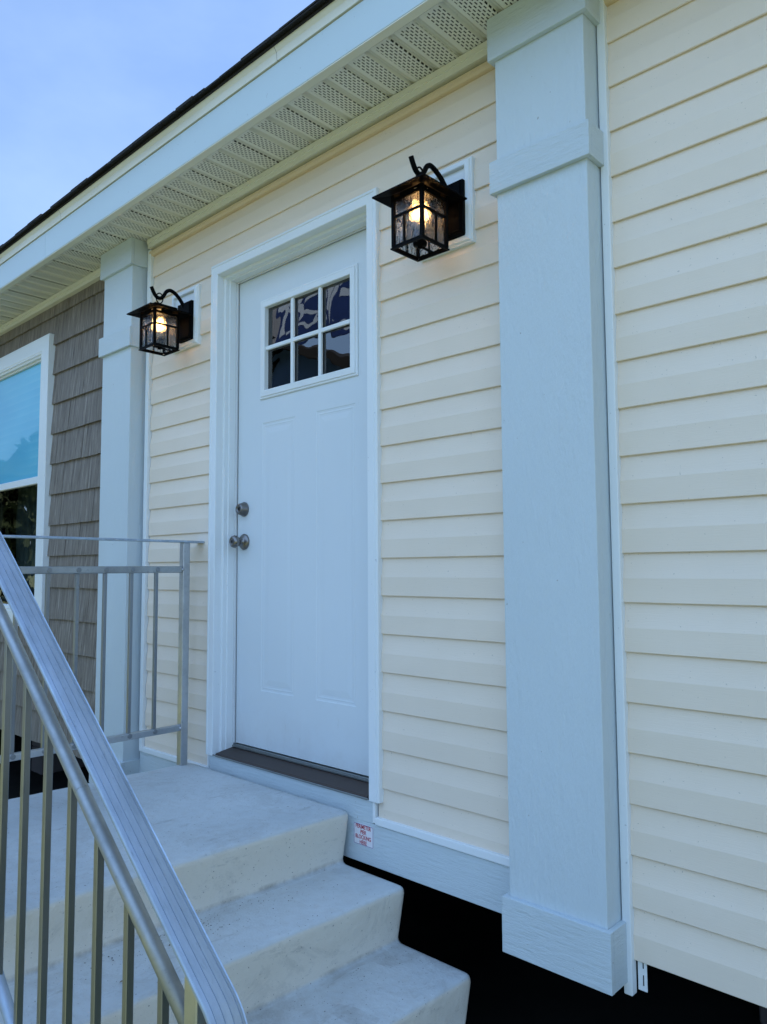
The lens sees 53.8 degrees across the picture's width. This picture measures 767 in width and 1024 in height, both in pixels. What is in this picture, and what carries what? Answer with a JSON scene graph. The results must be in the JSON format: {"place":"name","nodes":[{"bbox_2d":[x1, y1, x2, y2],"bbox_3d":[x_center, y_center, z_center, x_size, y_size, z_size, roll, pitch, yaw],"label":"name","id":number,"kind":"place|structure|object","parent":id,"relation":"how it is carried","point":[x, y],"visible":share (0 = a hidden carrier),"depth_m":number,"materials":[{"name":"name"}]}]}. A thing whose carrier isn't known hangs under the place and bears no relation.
{"place":"outdoors","nodes":[
{"label":"outdoors","id":0,"kind":"place"},
{"bbox_2d":[0,0,314,244],"label":"sky","id":1,"kind":"structure","parent":0,"point":[81,81],"materials":[{"name":"blue"}]},
{"bbox_2d":[0,729,760,1023],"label":"crawl space ground","id":2,"kind":"structure","parent":0,"point":[465,936],"depth_m":2.91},
{"bbox_2d":[31,741,84,774],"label":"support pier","id":3,"kind":"structure","parent":2,"relation":"on","point":[37,763],"depth_m":6.00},
{"bbox_2d":[0,0,766,1007],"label":"house","id":4,"kind":"structure","parent":2,"relation":"on","point":[474,518],"depth_m":2.34,"materials":[{"name":"beige plastic"}]},
{"bbox_2d":[0,333,55,625],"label":"window","id":5,"kind":"structure","parent":4,"relation":"in","point":[27,377],"depth_m":4.67,"materials":[{"name":"white plastic"}]},
{"bbox_2d":[127,286,193,355],"bbox_3d":[-0.989,-0.863,3.382,0.208,0.292,0.236,-4,-6,43],"label":"wall lantern","id":6,"kind":"object","parent":4,"relation":"attached to","point":[165,330],"depth_m":3.35,"materials":[{"name":"black metal"}]},
{"bbox_2d":[229,229,368,775],"bbox_3d":[-0.321,-0.042,2.967,0.875,1.989,0.112,-4,-6,43],"label":"door","id":7,"kind":"structure","parent":4,"relation":"in","point":[301,541],"depth_m":2.97,"materials":[{"name":"white paint"}]},
{"bbox_2d":[354,821,373,848],"bbox_3d":[-0.067,1.085,2.537,0.092,0.070,0.002,-4,-6,43],"label":"warning sticker","id":8,"kind":"object","parent":4,"relation":"attached to","point":[363,834],"visible":1,"depth_m":2.54,"materials":[{"name":"paper"}]},
{"bbox_2d":[372,155,466,261],"bbox_3d":[0.121,-0.948,2.339,0.208,0.292,0.236,-4,-6,43],"label":"wall lantern","id":9,"kind":"object","parent":4,"relation":"attached to","point":[427,216],"depth_m":2.30,"materials":[{"name":"black metal"}]},
{"bbox_2d":[759,1006,766,1023],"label":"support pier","id":10,"kind":"structure","parent":2,"relation":"on","point":[763,1014],"depth_m":2.63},
{"label":"lawn","id":11,"kind":"structure","parent":0,"visible":0},
{"bbox_2d":[0,763,470,1023],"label":"concrete steps","id":12,"kind":"structure","parent":11,"relation":"on","point":[229,844],"depth_m":2.17,"materials":[{"name":"grey concrete"}]},
{"bbox_2d":[0,535,204,765],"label":"landing railing","id":13,"kind":"object","parent":12,"relation":"on","point":[180,727],"visible":0.78,"depth_m":3.04,"materials":[{"name":"metal"}]},
{"bbox_2d":[0,532,247,1023],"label":"stair railing","id":14,"kind":"object","parent":12,"relation":"on","point":[208,995],"visible":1,"depth_m":1.38,"materials":[{"name":"metal"}]},
{"bbox_2d":[85,884,399,1019],"bbox_3d":[-0.405,1.236,1.990,0.432,0.178,1.142,-4,-6,43],"label":"leaf grit","id":15,"kind":"object","parent":12,"relation":"on","point":[213,933],"visible":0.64,"depth_m":2.12,"materials":[{"name":"brown plant"}]}
]}

